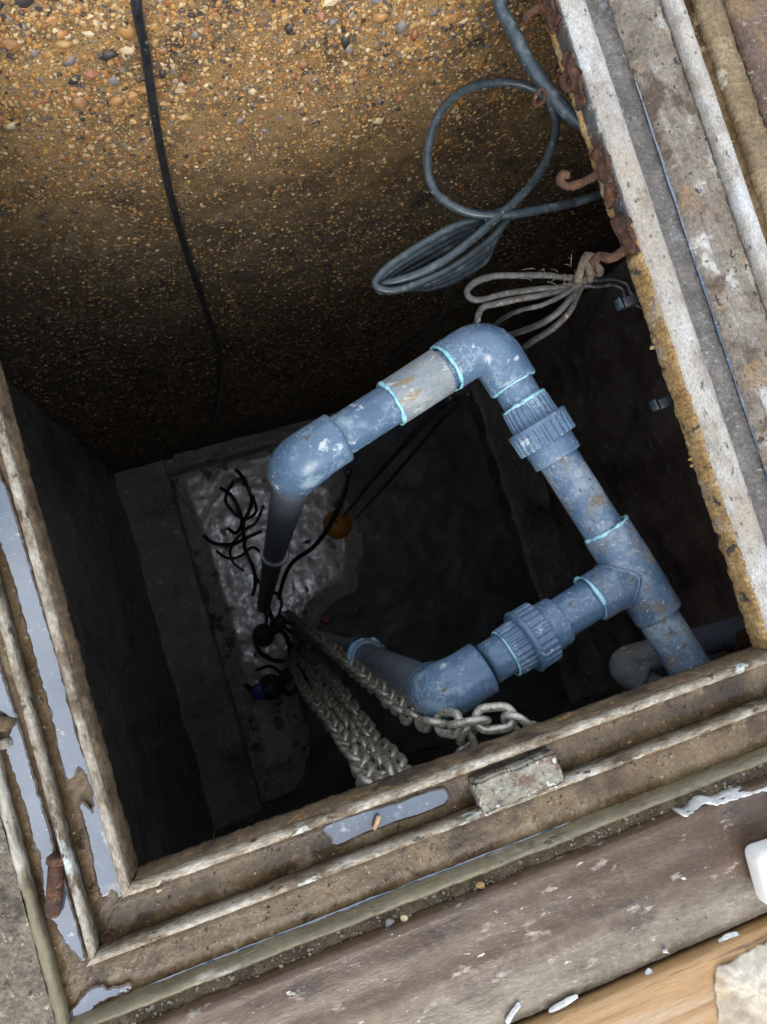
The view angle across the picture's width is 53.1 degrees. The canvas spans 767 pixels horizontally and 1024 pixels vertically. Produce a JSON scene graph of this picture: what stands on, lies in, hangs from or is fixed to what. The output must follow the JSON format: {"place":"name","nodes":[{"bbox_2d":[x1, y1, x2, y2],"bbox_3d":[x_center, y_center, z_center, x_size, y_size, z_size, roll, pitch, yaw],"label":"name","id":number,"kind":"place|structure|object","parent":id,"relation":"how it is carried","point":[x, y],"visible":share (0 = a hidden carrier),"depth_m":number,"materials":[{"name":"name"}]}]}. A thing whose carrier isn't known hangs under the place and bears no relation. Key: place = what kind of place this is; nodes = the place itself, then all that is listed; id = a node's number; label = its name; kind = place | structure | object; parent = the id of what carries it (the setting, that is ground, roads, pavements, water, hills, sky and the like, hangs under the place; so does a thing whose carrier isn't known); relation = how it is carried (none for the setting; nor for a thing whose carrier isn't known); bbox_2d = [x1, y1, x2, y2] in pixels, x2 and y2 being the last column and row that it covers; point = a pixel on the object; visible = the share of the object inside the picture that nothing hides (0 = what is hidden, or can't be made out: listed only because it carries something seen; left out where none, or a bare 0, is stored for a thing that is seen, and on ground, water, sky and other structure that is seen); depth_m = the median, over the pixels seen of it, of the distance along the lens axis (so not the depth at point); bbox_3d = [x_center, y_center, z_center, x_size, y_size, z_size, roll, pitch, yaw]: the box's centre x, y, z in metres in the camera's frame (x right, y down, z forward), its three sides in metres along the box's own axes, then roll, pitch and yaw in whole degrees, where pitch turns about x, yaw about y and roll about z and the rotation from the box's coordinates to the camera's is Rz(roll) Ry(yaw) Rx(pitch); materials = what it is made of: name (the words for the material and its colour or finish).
{"place":"outdoors","nodes":[
{"label":"outdoors","id":0,"kind":"place"},
{"bbox_2d":[0,817,55,1023],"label":"ground","id":1,"kind":"structure","parent":0,"point":[18,964],"depth_m":0.99,"materials":[{"name":"concrete"}]},
{"bbox_2d":[114,460,262,829],"bbox_3d":[-1.199,0.775,4.668,0.356,0.237,2.205,-16,87,-11],"label":"floor ledge","id":2,"kind":"object","parent":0,"point":[180,609],"visible":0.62,"depth_m":4.56,"materials":[{"name":"concrete"}]},
{"bbox_2d":[184,400,560,803],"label":"chamber floor","id":3,"kind":"structure","parent":0,"point":[439,575],"depth_m":5.04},
{"bbox_2d":[170,449,362,801],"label":"silt bank","id":4,"kind":"structure","parent":3,"relation":"on","point":[322,577],"depth_m":4.78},
{"bbox_2d":[219,486,243,534],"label":"cable","id":5,"kind":"object","parent":4,"relation":"on","point":[231,495],"visible":1,"depth_m":4.76,"materials":[{"name":"black rubber"}]},
{"bbox_2d":[202,530,261,545],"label":"cable","id":6,"kind":"object","parent":4,"relation":"on","point":[206,538],"visible":1,"depth_m":4.72,"materials":[{"name":"black rubber"}]},
{"bbox_2d":[216,546,259,559],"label":"cable","id":7,"kind":"object","parent":4,"relation":"on","point":[238,556],"visible":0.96,"depth_m":4.72,"materials":[{"name":"black rubber"}]},
{"bbox_2d":[224,481,257,519],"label":"cable","id":8,"kind":"object","parent":4,"relation":"on","point":[233,511],"visible":0.99,"depth_m":4.77,"materials":[{"name":"black rubber"}]},
{"bbox_2d":[235,468,253,537],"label":"cable","id":9,"kind":"object","parent":4,"relation":"on","point":[239,473],"visible":0.98,"depth_m":4.78,"materials":[{"name":"black rubber"}]},
{"bbox_2d":[229,505,263,571],"bbox_3d":[-0.864,0.146,4.766,0.127,0.074,0.431,18,81,-7],"label":"cable","id":10,"kind":"object","parent":4,"relation":"on","point":[240,534],"visible":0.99,"depth_m":4.75,"materials":[{"name":"black rubber"}]},
{"bbox_2d":[242,537,256,595],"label":"cable","id":11,"kind":"object","parent":4,"relation":"on","point":[251,565],"visible":1,"depth_m":4.74,"materials":[{"name":"black rubber"}]},
{"bbox_2d":[255,577,267,623],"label":"cable","id":12,"kind":"object","parent":4,"relation":"on","point":[265,614],"visible":0.34,"depth_m":4.73,"materials":[{"name":"black rubber"}]},
{"bbox_2d":[252,615,285,646],"bbox_3d":[-0.687,0.721,4.601,0.231,0.435,0.172,-16,87,-11],"label":"pump","id":13,"kind":"object","parent":4,"relation":"on","point":[263,634],"visible":1,"depth_m":4.49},
{"bbox_2d":[256,665,281,674],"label":"cable","id":14,"kind":"object","parent":4,"relation":"on","point":[276,669],"visible":0.45,"depth_m":4.67,"materials":[{"name":"black rubber"}]},
{"bbox_2d":[244,663,303,695],"bbox_3d":[-0.662,1.060,4.697,0.365,0.087,0.174,-16,87,-11],"label":"cable","id":15,"kind":"object","parent":4,"relation":"on","point":[284,690],"visible":0.4,"depth_m":4.68,"materials":[{"name":"black rubber"}]},
{"bbox_2d":[254,620,302,662],"bbox_3d":[-0.643,0.796,4.730,0.302,0.085,0.270,-16,87,-11],"label":"cable","id":16,"kind":"object","parent":4,"relation":"on","point":[264,655],"visible":0.38,"depth_m":4.72,"materials":[{"name":"black rubber"}]},
{"bbox_2d":[268,606,292,666],"bbox_3d":[-0.626,0.789,4.730,0.097,0.079,0.492,-16,87,-11],"label":"cable","id":17,"kind":"object","parent":4,"relation":"on","point":[283,633],"visible":0.5,"depth_m":4.71,"materials":[{"name":"black rubber"}]},
{"bbox_2d":[274,591,290,633],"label":"cable","id":18,"kind":"object","parent":4,"relation":"on","point":[286,628],"visible":0.44,"depth_m":4.73,"materials":[{"name":"black rubber"}]},
{"bbox_2d":[323,511,351,538],"bbox_3d":[-0.289,0.077,4.845,0.183,0.124,0.183,-16,87,-11],"label":"float cap","id":19,"kind":"object","parent":4,"relation":"on","point":[340,528],"visible":0.82,"depth_m":4.83,"materials":[{"name":"orange plastic"}]},
{"bbox_2d":[251,667,292,700],"bbox_3d":[-0.654,1.028,4.608,0.278,0.364,0.167,-44,92,-11],"label":"pump","id":20,"kind":"object","parent":3,"relation":"on","point":[268,687],"visible":0.89,"depth_m":4.51,"materials":[{"name":"blue plastic"}]},
{"bbox_2d":[165,383,472,476],"bbox_3d":[-0.365,-0.553,4.961,2.100,0.233,0.115,-16,87,-11],"label":"floor ledge","id":21,"kind":"object","parent":3,"relation":"on","point":[213,454],"visible":0.4,"depth_m":4.75,"materials":[{"name":"concrete"}]},
{"bbox_2d":[320,615,330,623],"bbox_3d":[-0.364,0.673,4.822,0.067,0.052,0.058,-16,87,-11],"label":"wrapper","id":22,"kind":"object","parent":3,"relation":"on","point":[326,619],"visible":1,"depth_m":4.81,"materials":[{"name":"red plastic"}]},
{"bbox_2d":[213,690,611,838],"bbox_3d":[-0.154,0.522,5.249,3.180,0.380,2.755,-16,87,-11],"label":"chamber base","id":23,"kind":"object","parent":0,"point":[442,741],"depth_m":5.03,"materials":[{"name":"concrete"}]},
{"bbox_2d":[5,377,214,866],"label":"chamber wall","id":24,"kind":"structure","parent":23,"relation":"on","point":[153,760],"depth_m":3.18,"materials":[{"name":"concrete"}]},
{"bbox_2d":[0,0,624,472],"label":"chamber wall","id":25,"kind":"structure","parent":23,"relation":"on","point":[294,132],"depth_m":2.02,"materials":[{"name":"concrete"}]},
{"bbox_2d":[130,0,222,425],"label":"cable","id":26,"kind":"object","parent":25,"relation":"attached to","point":[140,28],"visible":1,"depth_m":1.62,"materials":[{"name":"black rubber"}]},
{"bbox_2d":[214,690,620,838],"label":"chamber wall","id":27,"kind":"structure","parent":23,"relation":"on","point":[291,802],"depth_m":4.68,"materials":[{"name":"concrete"}]},
{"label":"roof slab","id":28,"kind":"structure","parent":27,"relation":"on","visible":0},
{"bbox_2d":[0,0,766,1023],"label":"access frame","id":29,"kind":"object","parent":28,"relation":"on","point":[676,66],"visible":0.99,"depth_m":1.16,"materials":[{"name":"metal"}]},
{"bbox_2d":[0,737,12,749],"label":"mud clod","id":30,"kind":"object","parent":29,"relation":"on","point":[6,743],"visible":1,"depth_m":1.02,"materials":[{"name":"grey soil"}]},
{"bbox_2d":[0,715,16,731],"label":"mud clod","id":31,"kind":"object","parent":29,"relation":"on","point":[7,723],"visible":1,"depth_m":1.02,"materials":[{"name":"brown soil"}]},
{"bbox_2d":[0,665,85,960],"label":"puddle","id":32,"kind":"object","parent":29,"relation":"on","point":[65,921],"visible":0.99,"depth_m":1.02,"materials":[{"name":"liquid"}]},
{"bbox_2d":[45,852,64,918],"bbox_3d":[-0.431,0.491,1.008,0.026,0.027,0.079,3,83,-9],"label":"rusty bolt","id":33,"kind":"object","parent":29,"relation":"on","point":[54,885],"visible":0.99,"depth_m":1.00,"materials":[{"name":"brown metal"}]},
{"bbox_2d":[0,473,121,896],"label":"puddle","id":34,"kind":"object","parent":29,"relation":"on","point":[66,737],"visible":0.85,"depth_m":1.05,"materials":[{"name":"liquid"}]},
{"bbox_2d":[69,982,131,1017],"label":"puddle","id":35,"kind":"object","parent":29,"relation":"on","point":[91,998],"visible":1,"depth_m":1.01,"materials":[{"name":"liquid"}]},
{"bbox_2d":[142,822,568,987],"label":"puddle","id":36,"kind":"object","parent":29,"relation":"on","point":[354,905],"visible":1,"depth_m":1.08,"materials":[{"name":"liquid"}]},
{"bbox_2d":[0,2,766,1023],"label":"grit","id":37,"kind":"object","parent":29,"relation":"on","point":[308,950],"visible":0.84,"depth_m":1.09,"materials":[{"name":"stone"}]},
{"bbox_2d":[322,787,449,845],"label":"puddle","id":38,"kind":"object","parent":29,"relation":"on","point":[345,830],"visible":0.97,"depth_m":1.10,"materials":[{"name":"liquid"}]},
{"bbox_2d":[372,815,380,829],"bbox_3d":[-0.010,0.443,1.094,0.008,0.009,0.021,22,81,-6],"label":"wood splinter","id":39,"kind":"object","parent":38,"relation":"in","point":[376,822],"visible":1,"depth_m":1.09,"materials":[{"name":"beige wood"}]},
{"bbox_2d":[283,609,536,738],"bbox_3d":[-0.172,0.512,2.899,0.364,3.489,0.116,27,80,-6],"label":"chain","id":40,"kind":"object","parent":29,"relation":"hanging from","point":[395,702],"visible":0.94,"depth_m":1.38,"materials":[{"name":"silver metal"}]},
{"bbox_2d":[493,0,580,132],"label":"cable","id":41,"kind":"object","parent":29,"relation":"attached to","point":[560,105],"visible":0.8,"depth_m":1.34,"materials":[{"name":"rubber"}]},
{"bbox_2d":[371,77,602,294],"bbox_3d":[0.191,-0.668,1.533,0.618,0.096,0.329,-27,89,-11],"label":"cable coil","id":42,"kind":"object","parent":41,"relation":"hanging from","point":[397,273],"visible":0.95,"depth_m":1.49,"materials":[{"name":"rubber"}]},
{"bbox_2d":[385,284,454,365],"bbox_3d":[0.116,-0.557,2.425,0.092,1.505,0.309,24,80,-6],"label":"cable","id":43,"kind":"object","parent":42,"relation":"hanging from","point":[441,317],"visible":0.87,"depth_m":2.48,"materials":[{"name":"black rubber"}]},
{"bbox_2d":[532,87,546,107],"bbox_3d":[0.272,-0.720,1.334,0.028,0.034,0.019,-16,87,-11],"label":"rusty ring","id":44,"kind":"object","parent":41,"relation":"attached to","point":[535,95],"visible":1,"depth_m":1.33,"materials":[{"name":"brown metal"}]},
{"bbox_2d":[522,0,560,34],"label":"rusty hook","id":45,"kind":"object","parent":29,"relation":"attached to","point":[547,8],"visible":1,"depth_m":1.29,"materials":[{"name":"brown metal"}]},
{"bbox_2d":[560,49,586,110],"bbox_3d":[0.322,-0.718,1.286,0.038,0.054,0.097,-7,85,-10],"label":"rusty hook","id":46,"kind":"object","parent":29,"relation":"attached to","point":[572,72],"visible":0.98,"depth_m":1.27,"materials":[{"name":"brown metal"}]},
{"bbox_2d":[556,143,620,208],"bbox_3d":[0.335,-0.546,1.269,0.090,0.053,0.102,-16,87,-11],"label":"rusty hook","id":47,"kind":"object","parent":29,"relation":"attached to","point":[601,158],"visible":1,"depth_m":1.27,"materials":[{"name":"brown metal"}]},
{"bbox_2d":[588,211,640,266],"bbox_3d":[0.392,-0.446,1.278,0.061,0.076,0.077,24,80,-6],"label":"rusty hook","id":48,"kind":"object","parent":29,"relation":"attached to","point":[622,228],"visible":0.99,"depth_m":1.26,"materials":[{"name":"brown metal"}]},
{"bbox_2d":[464,251,642,350],"bbox_3d":[0.311,-0.372,1.457,0.368,0.249,0.144,-16,87,-11],"label":"cable coil","id":49,"kind":"object","parent":48,"relation":"hanging from","point":[581,279],"visible":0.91,"depth_m":1.35,"materials":[{"name":"beige rubber"}]},
{"bbox_2d":[614,293,639,310],"bbox_3d":[0.428,-0.363,1.309,0.064,0.020,0.019,-21,87,-11],"label":"black clip","id":50,"kind":"object","parent":29,"relation":"attached to","point":[631,300],"visible":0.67,"depth_m":1.30,"materials":[{"name":"plastic"}]},
{"bbox_2d":[649,395,673,411],"bbox_3d":[0.484,-0.189,1.299,0.064,0.020,0.019,-21,87,-11],"label":"black clip","id":51,"kind":"object","parent":29,"relation":"attached to","point":[661,403],"visible":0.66,"depth_m":1.29,"materials":[{"name":"plastic"}]},
{"bbox_2d":[635,82,766,478],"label":"puddle","id":52,"kind":"object","parent":29,"relation":"on","point":[692,253],"visible":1,"depth_m":1.28,"materials":[{"name":"liquid"}]},
{"bbox_2d":[723,0,766,128],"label":"rusty plate","id":53,"kind":"object","parent":28,"relation":"on","point":[749,34],"visible":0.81,"depth_m":1.32,"materials":[{"name":"brown metal"}]},
{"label":"roof slab","id":54,"kind":"structure","parent":27,"relation":"on","visible":0},
{"bbox_2d":[283,655,383,786],"bbox_3d":[-0.278,0.637,2.786,0.073,3.262,0.083,-16,87,-11],"label":"chain","id":55,"kind":"object","parent":54,"relation":"hanging from","point":[364,771],"visible":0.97,"depth_m":1.68,"materials":[{"name":"grey metal"}]},
{"bbox_2d":[289,649,397,776],"bbox_3d":[-0.247,0.619,2.809,0.055,3.263,0.060,27,80,-6],"label":"chain","id":56,"kind":"object","parent":54,"relation":"hanging from","point":[384,767],"visible":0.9,"depth_m":1.90,"materials":[{"name":"grey metal"}]},
{"bbox_2d":[299,642,411,771],"bbox_3d":[-0.212,0.602,2.808,0.062,3.216,0.077,-4,84,-10],"label":"chain","id":57,"kind":"object","parent":54,"relation":"hanging from","point":[361,719],"visible":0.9,"depth_m":1.94,"materials":[{"name":"silver metal"}]},
{"bbox_2d":[70,750,766,1023],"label":"gap soil","id":58,"kind":"structure","parent":54,"relation":"on","point":[331,939],"depth_m":1.09,"materials":[{"name":"brown soil"}]},
{"bbox_2d":[385,918,394,927],"bbox_3d":[0.008,0.574,1.071,0.012,0.014,0.015,44,79,-2],"label":"pebble","id":59,"kind":"object","parent":58,"relation":"on","point":[389,922],"visible":1,"depth_m":1.07,"materials":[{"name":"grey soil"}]},
{"bbox_2d":[400,915,407,921],"bbox_3d":[0.029,0.568,1.073,0.010,0.011,0.010,33,80,-4],"label":"pebble chip","id":60,"kind":"object","parent":58,"relation":"on","point":[403,918],"visible":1,"depth_m":1.07,"materials":[{"name":"beige stone"}]},
{"bbox_2d":[475,881,484,888],"bbox_3d":[0.138,0.534,1.096,0.013,0.013,0.010,-16,87,-11],"label":"pebble chip","id":61,"kind":"object","parent":58,"relation":"on","point":[480,884],"visible":1,"depth_m":1.09,"materials":[{"name":"beige stone"}]},
{"bbox_2d":[511,912,766,1023],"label":"pine board","id":62,"kind":"object","parent":58,"relation":"on","point":[677,987],"visible":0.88,"depth_m":1.10,"materials":[{"name":"brown wood"}]},
{"bbox_2d":[644,968,652,974],"bbox_3d":[0.383,0.664,1.106,0.012,0.006,0.009,-43,92,-11],"label":"paint splash","id":63,"kind":"object","parent":62,"relation":"on","point":[648,971],"visible":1,"depth_m":1.11,"materials":[{"name":"white paint"}]},
{"bbox_2d":[717,931,738,942],"bbox_3d":[0.509,0.627,1.131,0.035,0.006,0.009,-16,87,-11],"label":"paint splash","id":64,"kind":"object","parent":62,"relation":"on","point":[727,936],"visible":1,"depth_m":1.13,"materials":[{"name":"white paint"}]},
{"bbox_2d":[713,942,766,1023],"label":"rag","id":65,"kind":"object","parent":62,"relation":"on","point":[740,986],"visible":1,"depth_m":1.10,"materials":[{"name":"beige fabric"}]},
{"bbox_2d":[673,786,766,816],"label":"sealant smear","id":66,"kind":"object","parent":58,"relation":"on","point":[694,803],"visible":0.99,"depth_m":1.16,"materials":[{"name":"white paint"}]},
{"bbox_2d":[136,773,766,1023],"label":"timber sleeper","id":67,"kind":"object","parent":54,"relation":"on","point":[447,961],"visible":0.96,"depth_m":1.09,"materials":[{"name":"wood"}]},
{"bbox_2d":[505,1002,520,1023],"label":"paint splash","id":68,"kind":"object","parent":67,"relation":"on","point":[513,1011],"visible":1,"depth_m":1.07,"materials":[{"name":"white paint"}]},
{"bbox_2d":[548,994,577,1012],"bbox_3d":[0.254,0.694,1.082,0.047,0.005,0.011,-16,87,-11],"label":"paint splash","id":69,"kind":"object","parent":67,"relation":"on","point":[565,1002],"visible":1,"depth_m":1.08,"materials":[{"name":"white paint"}]},
{"bbox_2d":[745,839,766,904],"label":"plastic tub","id":70,"kind":"object","parent":67,"relation":"on","point":[756,855],"visible":1,"depth_m":1.11,"materials":[{"name":"white plastic"}]},
{"bbox_2d":[455,726,477,751],"bbox_3d":[0.143,0.395,1.314,0.050,0.144,0.098,-23,88,-11],"label":"chain","id":71,"kind":"object","parent":54,"relation":"hanging from","point":[466,739],"visible":0.57,"depth_m":1.28,"materials":[{"name":"grey metal"}]},
{"bbox_2d":[257,323,709,719],"bbox_3d":[-0.103,0.354,2.918,0.674,3.351,0.897,-31,89,-11],"label":"pipework","id":72,"kind":"object","parent":54,"relation":"attached to","point":[626,572],"visible":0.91,"depth_m":1.34,"materials":[{"name":"blue plastic"}]},
{"bbox_2d":[277,468,351,599],"bbox_3d":[-0.355,0.188,3.605,0.091,2.122,0.496,27,80,-6],"label":"cable","id":73,"kind":"object","parent":72,"relation":"attached to","point":[343,494],"visible":1,"depth_m":3.62,"materials":[{"name":"black rubber"}]},
{"bbox_2d":[341,394,454,517],"bbox_3d":[-0.019,-0.148,3.073,0.031,2.001,0.163,33,80,-4],"label":"cable","id":74,"kind":"object","parent":72,"relation":"attached to","point":[433,413],"visible":0.99,"depth_m":2.64,"materials":[{"name":"black rubber"}]},
{"bbox_2d":[352,391,471,520],"bbox_3d":[0.042,-0.145,3.134,0.023,2.101,0.171,24,80,-6],"label":"cable","id":75,"kind":"object","parent":72,"relation":"attached to","point":[454,406],"visible":1,"depth_m":2.73,"materials":[{"name":"black rubber"}]},
{"bbox_2d":[525,259,741,692],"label":"chamber wall","id":76,"kind":"structure","parent":23,"relation":"on","point":[597,374],"depth_m":3.82,"materials":[{"name":"brown concrete"}]},
{"bbox_2d":[609,615,751,690],"bbox_3d":[1.108,0.380,1.853,1.070,0.246,0.410,-16,87,-11],"label":"outlet pipe","id":77,"kind":"object","parent":76,"relation":"attached to","point":[632,665],"visible":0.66,"depth_m":1.84,"materials":[{"name":"plastic"}]},
{"bbox_2d":[467,378,607,702],"bbox_3d":[1.014,0.135,5.106,0.342,0.237,2.205,-16,87,-11],"label":"floor ledge","id":78,"kind":"object","parent":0,"point":[545,567],"visible":0.52,"depth_m":5.00,"materials":[{"name":"concrete"}]}
]}

